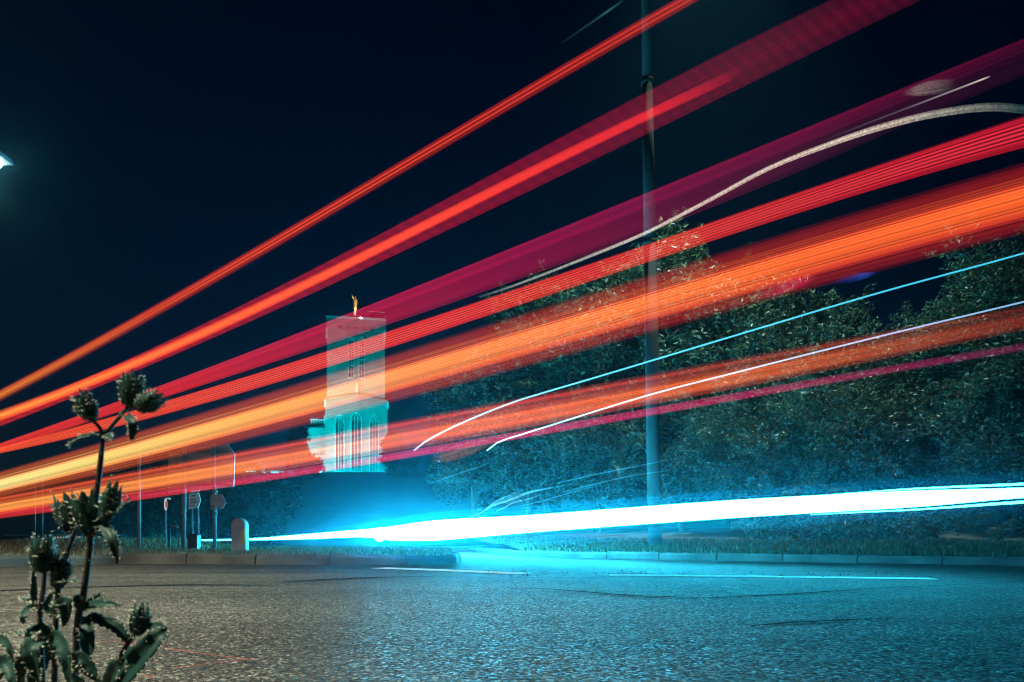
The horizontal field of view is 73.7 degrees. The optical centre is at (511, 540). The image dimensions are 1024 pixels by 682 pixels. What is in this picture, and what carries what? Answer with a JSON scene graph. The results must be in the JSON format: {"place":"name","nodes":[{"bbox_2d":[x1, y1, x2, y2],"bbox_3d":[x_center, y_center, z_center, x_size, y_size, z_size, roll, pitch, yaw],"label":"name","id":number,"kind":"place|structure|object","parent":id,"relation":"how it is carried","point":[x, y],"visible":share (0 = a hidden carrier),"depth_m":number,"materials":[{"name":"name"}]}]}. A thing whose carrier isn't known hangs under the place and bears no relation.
{"place":"outdoors","nodes":[
{"label":"outdoors","id":0,"kind":"place"},
{"bbox_2d":[0,470,806,543],"bbox_3d":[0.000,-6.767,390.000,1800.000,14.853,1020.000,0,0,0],"label":"ground","id":1,"kind":"structure","parent":0,"point":[349,507],"depth_m":89.54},
{"bbox_2d":[0,498,188,539],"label":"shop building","id":2,"kind":"structure","parent":1,"relation":"on","point":[17,518],"depth_m":48.00,"materials":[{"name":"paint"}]},
{"bbox_2d":[104,446,206,538],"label":"broadleaf tree","id":3,"kind":"object","parent":1,"relation":"on","point":[153,515],"visible":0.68,"depth_m":33.03,"materials":[{"name":"green plant"}]},
{"bbox_2d":[160,448,260,543],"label":"broadleaf tree","id":4,"kind":"object","parent":1,"relation":"on","point":[205,527],"visible":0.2,"depth_m":36.17,"materials":[{"name":"green plant"}]},
{"bbox_2d":[216,462,303,546],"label":"broadleaf tree","id":5,"kind":"object","parent":1,"relation":"on","point":[258,496],"visible":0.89,"depth_m":32.28,"materials":[{"name":"green plant"}]},
{"bbox_2d":[279,417,313,478],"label":"broadleaf tree","id":6,"kind":"object","parent":1,"relation":"on","point":[296,451],"visible":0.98,"depth_m":117.94,"materials":[{"name":"green plant"}]},
{"bbox_2d":[303,453,325,476],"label":"broadleaf tree","id":7,"kind":"object","parent":1,"relation":"on","point":[317,465],"visible":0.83,"depth_m":119.31,"materials":[{"name":"green plant"}]},
{"bbox_2d":[307,295,388,471],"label":"tower","id":8,"kind":"structure","parent":1,"relation":"on","point":[348,432],"depth_m":149.74,"materials":[{"name":"stone"}]},
{"bbox_2d":[335,413,344,471],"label":"window","id":9,"kind":"structure","parent":8,"relation":"in","point":[339,419],"depth_m":148.77,"materials":[{"name":"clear glass"}]},
{"bbox_2d":[348,335,354,378],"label":"window","id":10,"kind":"structure","parent":8,"relation":"in","point":[351,343],"depth_m":149.68,"materials":[{"name":"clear glass"}]},
{"bbox_2d":[350,411,361,471],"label":"window","id":11,"kind":"structure","parent":8,"relation":"in","point":[356,420],"depth_m":149.35,"materials":[{"name":"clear glass"}]},
{"bbox_2d":[358,336,364,378],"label":"window","id":12,"kind":"structure","parent":8,"relation":"in","point":[361,342],"depth_m":149.94,"materials":[{"name":"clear glass"}]},
{"bbox_2d":[369,414,378,471],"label":"window","id":13,"kind":"structure","parent":8,"relation":"in","point":[373,421],"depth_m":150.01,"materials":[{"name":"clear glass"}]},
{"bbox_2d":[376,430,405,475],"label":"broadleaf tree","id":14,"kind":"object","parent":1,"relation":"on","point":[392,447],"visible":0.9,"depth_m":119.14,"materials":[{"name":"green plant"}]},
{"bbox_2d":[389,458,426,477],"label":"broadleaf tree","id":15,"kind":"object","parent":1,"relation":"on","point":[409,470],"visible":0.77,"depth_m":117.11,"materials":[{"name":"green plant"}]},
{"bbox_2d":[0,544,1023,681],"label":"road","id":16,"kind":"structure","parent":0,"point":[392,625],"depth_m":2.40,"materials":[{"name":"grey asphalt"}]},
{"bbox_2d":[0,151,13,167],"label":"street lamp","id":17,"kind":"object","parent":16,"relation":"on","point":[5,159],"visible":1,"depth_m":14.03,"materials":[{"name":"glass"}]},
{"bbox_2d":[1,584,225,590],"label":"road seam","id":18,"kind":"object","parent":16,"relation":"on","point":[132,585],"visible":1,"depth_m":4.20,"materials":[{"name":"black asphalt"}]},
{"bbox_2d":[167,648,253,659],"bbox_3d":[-0.738,0.272,1.644,0.356,0.001,0.008,0,0,31],"label":"survey mark","id":19,"kind":"object","parent":16,"relation":"on","point":[211,654],"visible":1,"depth_m":1.63,"materials":[{"name":"paint"}]},
{"bbox_2d":[175,658,259,667],"bbox_3d":[-0.655,0.272,1.525,0.182,0.001,0.015,0,0,-39],"label":"survey mark","id":20,"kind":"object","parent":16,"relation":"on","point":[216,662],"visible":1,"depth_m":1.52,"materials":[{"name":"red paint"}]},
{"bbox_2d":[0,551,460,566],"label":"island kerb","id":21,"kind":"structure","parent":16,"relation":"on","point":[244,559],"depth_m":8.00,"materials":[{"name":"concrete"}]},
{"bbox_2d":[0,540,450,555],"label":"traffic island","id":22,"kind":"structure","parent":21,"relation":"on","point":[62,548],"depth_m":8.76,"materials":[{"name":"grey concrete"}]},
{"bbox_2d":[34,477,35,536],"bbox_3d":[-9.084,-0.461,13.000,0.031,1.482,0.032,0,0,0],"label":"thin post","id":23,"kind":"object","parent":22,"relation":"on","point":[35,506],"visible":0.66,"depth_m":12.99,"materials":[{"name":"metal"}]},
{"bbox_2d":[41,477,42,538],"bbox_3d":[-8.946,-0.461,13.000,0.031,1.482,0.032,0,0,0],"label":"thin post","id":24,"kind":"object","parent":22,"relation":"on","point":[41,507],"visible":0.66,"depth_m":12.98,"materials":[{"name":"metal"}]},
{"bbox_2d":[137,450,140,548],"bbox_3d":[-5.135,-0.483,9.400,0.047,1.526,0.049,0,0,0],"label":"tall post","id":25,"kind":"object","parent":22,"relation":"on","point":[139,498],"visible":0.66,"depth_m":9.38,"materials":[{"name":"metal"}]},
{"bbox_2d":[164,497,170,543],"bbox_3d":[-5.546,-0.211,10.940,0.094,0.981,0.177,0,0,0],"label":"disc sign","id":26,"kind":"object","parent":22,"relation":"on","point":[165,504],"visible":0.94,"depth_m":10.99,"materials":[{"name":"metal"}]},
{"bbox_2d":[168,525,178,546],"bbox_3d":[-5.160,0.019,10.445,0.155,0.522,0.124,0,0,0],"label":"barrier","id":27,"kind":"object","parent":22,"relation":"on","point":[169,535],"visible":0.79,"depth_m":10.39,"materials":[{"name":"metal"}]},
{"bbox_2d":[187,534,200,549],"bbox_3d":[-4.775,0.044,10.259,0.160,0.293,0.142,0,0,0],"label":"control box","id":28,"kind":"object","parent":22,"relation":"on","point":[194,540],"visible":0.82,"depth_m":10.20,"materials":[{"name":"paint"}]},
{"bbox_2d":[189,490,200,533],"bbox_3d":[-4.923,-0.261,10.624,0.190,1.083,0.073,0,0,0],"label":"information sign","id":29,"kind":"object","parent":22,"relation":"on","point":[194,500],"visible":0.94,"depth_m":10.59,"materials":[{"name":"white metal"}]},
{"bbox_2d":[168,444,234,549],"bbox_3d":[-4.501,-0.562,9.839,0.971,1.685,0.146,0,0,0],"label":"direction sign","id":30,"kind":"object","parent":22,"relation":"on","point":[212,467],"visible":0.85,"depth_m":9.89,"materials":[{"name":"metal"}]},
{"bbox_2d":[210,495,225,508],"bbox_3d":[-4.128,-0.546,9.579,0.216,0.204,0.058,0,0,0],"label":"arrow sign","id":31,"kind":"object","parent":30,"relation":"attached to","point":[218,501],"visible":1,"depth_m":9.59,"materials":[{"name":"metal"}]},
{"bbox_2d":[0,536,451,555],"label":"dry grass","id":32,"kind":"structure","parent":22,"relation":"on","point":[153,543],"depth_m":9.24,"materials":[{"name":"green plant"}]},
{"bbox_2d":[231,518,248,550],"bbox_3d":[-3.708,-0.058,9.302,0.209,0.497,0.136,0,0,0],"label":"bollard","id":33,"kind":"object","parent":22,"relation":"on","point":[240,533],"visible":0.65,"depth_m":9.24,"materials":[{"name":"plastic"}]},
{"bbox_2d":[284,576,425,581],"bbox_3d":[-1.095,0.276,5.025,1.275,0.001,0.218,0,0,-37],"label":"road seam","id":34,"kind":"object","parent":16,"relation":"on","point":[350,578],"visible":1,"depth_m":4.98,"materials":[{"name":"black asphalt"}]},
{"bbox_2d":[378,567,521,573],"bbox_3d":[-0.623,0.276,6.363,1.900,0.001,0.296,0,0,40],"label":"lane line","id":35,"kind":"object","parent":16,"relation":"on","point":[455,570],"visible":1,"depth_m":6.32,"materials":[{"name":"paint"}]},
{"bbox_2d":[359,543,1023,565],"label":"verge kerb","id":36,"kind":"structure","parent":16,"relation":"on","point":[956,560],"depth_m":9.26,"materials":[{"name":"concrete"}]},
{"bbox_2d":[526,582,1010,597],"bbox_3d":[1.684,0.276,3.849,3.676,0.001,0.894,0,0,-9],"label":"road seam","id":37,"kind":"object","parent":16,"relation":"on","point":[730,596],"visible":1,"depth_m":3.64,"materials":[{"name":"black asphalt"}]},
{"bbox_2d":[609,574,932,578],"bbox_3d":[1.932,0.276,5.261,2.359,0.001,0.266,0,0,13],"label":"lane line","id":38,"kind":"object","parent":16,"relation":"on","point":[769,576],"visible":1,"depth_m":5.26,"materials":[{"name":"paint"}]},
{"bbox_2d":[750,618,901,625],"bbox_3d":[1.111,0.276,2.349,0.720,0.001,0.055,0,0,-18],"label":"road seam","id":39,"kind":"object","parent":16,"relation":"on","point":[819,621],"visible":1,"depth_m":2.33,"materials":[{"name":"black asphalt"}]},
{"bbox_2d":[0,0,1023,525],"label":"sky","id":40,"kind":"structure","parent":0,"point":[190,191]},
{"bbox_2d":[372,525,1023,556],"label":"verge","id":41,"kind":"structure","parent":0,"point":[738,533],"depth_m":18.85,"materials":[{"name":"green plant"}]},
{"bbox_2d":[417,349,522,529],"bbox_3d":[-1.671,-3.894,25.995,3.688,7.189,3.912,0,0,32],"label":"broadleaf tree","id":42,"kind":"object","parent":41,"relation":"on","point":[443,431],"visible":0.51,"depth_m":25.66,"materials":[{"name":"green plant"}]},
{"bbox_2d":[435,381,602,532],"bbox_3d":[0.270,-2.686,23.175,5.764,5.020,4.439,0,0,0],"label":"tree","id":43,"kind":"object","parent":41,"relation":"on","point":[501,420],"visible":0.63,"depth_m":22.33,"materials":[{"name":"green plant"}]},
{"bbox_2d":[445,259,635,529],"bbox_3d":[1.010,-4.932,24.455,6.812,9.317,5.974,0,0,0],"label":"broadleaf tree","id":44,"kind":"object","parent":41,"relation":"on","point":[532,380],"visible":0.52,"depth_m":23.32,"materials":[{"name":"green plant"}]},
{"bbox_2d":[512,372,676,531],"bbox_3d":[2.781,-2.637,21.241,5.536,4.943,4.285,0,0,0],"label":"shrub","id":45,"kind":"object","parent":41,"relation":"on","point":[594,431],"visible":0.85,"depth_m":20.73,"materials":[{"name":"green plant"}]},
{"bbox_2d":[641,0,661,545],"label":"lamp post","id":46,"kind":"object","parent":41,"relation":"on","point":[649,243],"visible":0.94,"depth_m":12.11,"materials":[{"name":"metal"}]},
{"bbox_2d":[653,492,658,520],"bbox_3d":[2.552,-0.604,12.078,0.100,0.500,0.025,0,0,0],"label":"door","id":47,"kind":"structure","parent":46,"relation":"in","point":[655,494],"depth_m":12.06,"materials":[{"name":"metal"}]},
{"bbox_2d":[488,206,843,528],"bbox_3d":[4.740,-5.394,22.741,11.320,10.184,8.400,0,0,0],"label":"broadleaf tree","id":48,"kind":"object","parent":41,"relation":"on","point":[624,295],"visible":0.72,"depth_m":20.74,"materials":[{"name":"green plant"}]},
{"bbox_2d":[603,378,743,531],"bbox_3d":[5.043,-2.464,20.031,3.412,4.599,3.889,0,0,43],"label":"shrub","id":49,"kind":"object","parent":41,"relation":"on","point":[682,489],"visible":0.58,"depth_m":19.58,"materials":[{"name":"green plant"}]},
{"bbox_2d":[668,241,822,527],"bbox_3d":[8.363,-5.333,23.884,5.598,10.019,5.012,0,0,0],"label":"broadleaf tree","id":50,"kind":"object","parent":41,"relation":"on","point":[750,266],"visible":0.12,"depth_m":23.26,"materials":[{"name":"green plant"}]},
{"bbox_2d":[484,530,1023,556],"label":"verge grass","id":51,"kind":"structure","parent":41,"relation":"on","point":[528,541],"depth_m":10.98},
{"bbox_2d":[671,356,848,533],"bbox_3d":[6.322,-2.373,17.267,4.387,4.627,3.428,0,0,0],"label":"shrub","id":52,"kind":"object","parent":41,"relation":"on","point":[752,476],"visible":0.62,"depth_m":17.08,"materials":[{"name":"green plant"}]},
{"bbox_2d":[694,310,851,523],"bbox_3d":[7.320,-3.344,18.772,3.903,6.320,3.890,0,0,-32],"label":"broadleaf tree","id":53,"kind":"object","parent":41,"relation":"on","point":[753,349],"visible":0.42,"depth_m":18.39,"materials":[{"name":"green plant"}]},
{"bbox_2d":[729,484,879,540],"bbox_3d":[5.898,-0.408,14.043,2.508,1.483,2.944,0,0,-29],"label":"shrub","id":54,"kind":"object","parent":41,"relation":"on","point":[788,514],"visible":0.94,"depth_m":13.83,"materials":[{"name":"green plant"}]},
{"bbox_2d":[759,283,895,508],"bbox_3d":[8.675,-3.506,18.478,3.609,6.602,4.043,0,0,0],"label":"broadleaf tree","id":55,"kind":"object","parent":41,"relation":"on","point":[837,325],"visible":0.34,"depth_m":17.94,"materials":[{"name":"green plant"}]},
{"bbox_2d":[759,361,943,535],"bbox_3d":[7.804,-2.175,15.926,3.777,4.308,3.548,0,0,45],"label":"shrub","id":56,"kind":"object","parent":41,"relation":"on","point":[842,425],"visible":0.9,"depth_m":15.29,"materials":[{"name":"green plant"}]},
{"bbox_2d":[810,300,960,530],"bbox_3d":[9.442,-3.015,16.711,3.522,5.732,3.847,0,0,41],"label":"broadleaf tree","id":57,"kind":"object","parent":41,"relation":"on","point":[897,497],"visible":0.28,"depth_m":16.55,"materials":[{"name":"green plant"}]},
{"bbox_2d":[817,491,1023,540],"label":"shrub","id":58,"kind":"object","parent":41,"relation":"on","point":[928,522],"visible":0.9,"depth_m":12.97,"materials":[{"name":"green plant"}]},
{"bbox_2d":[873,298,1023,532],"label":"shrub","id":59,"kind":"object","parent":41,"relation":"on","point":[928,462],"visible":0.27,"depth_m":15.38,"materials":[{"name":"green plant"}]},
{"bbox_2d":[876,208,1023,408],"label":"broadleaf tree","id":60,"kind":"object","parent":41,"relation":"on","point":[998,287],"visible":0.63,"depth_m":14.88,"materials":[{"name":"green plant"}]},
{"bbox_2d":[909,331,1023,535],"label":"shrub","id":61,"kind":"object","parent":41,"relation":"on","point":[986,459],"visible":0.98,"depth_m":13.84,"materials":[{"name":"green plant"}]},
{"bbox_2d":[488,568,1014,580],"bbox_3d":[1.947,0.272,5.807,4.402,0.015,2.062,0,0,5],"label":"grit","id":62,"kind":"object","parent":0,"point":[758,573],"visible":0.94,"depth_m":5.76,"materials":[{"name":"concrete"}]},
{"label":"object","id":63,"kind":"structure","parent":0,"visible":0},
{"bbox_2d":[0,368,170,681],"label":"wild plant","id":64,"kind":"object","parent":63,"relation":"on","point":[95,511],"visible":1,"depth_m":0.61,"materials":[{"name":"green plant"}]}
]}

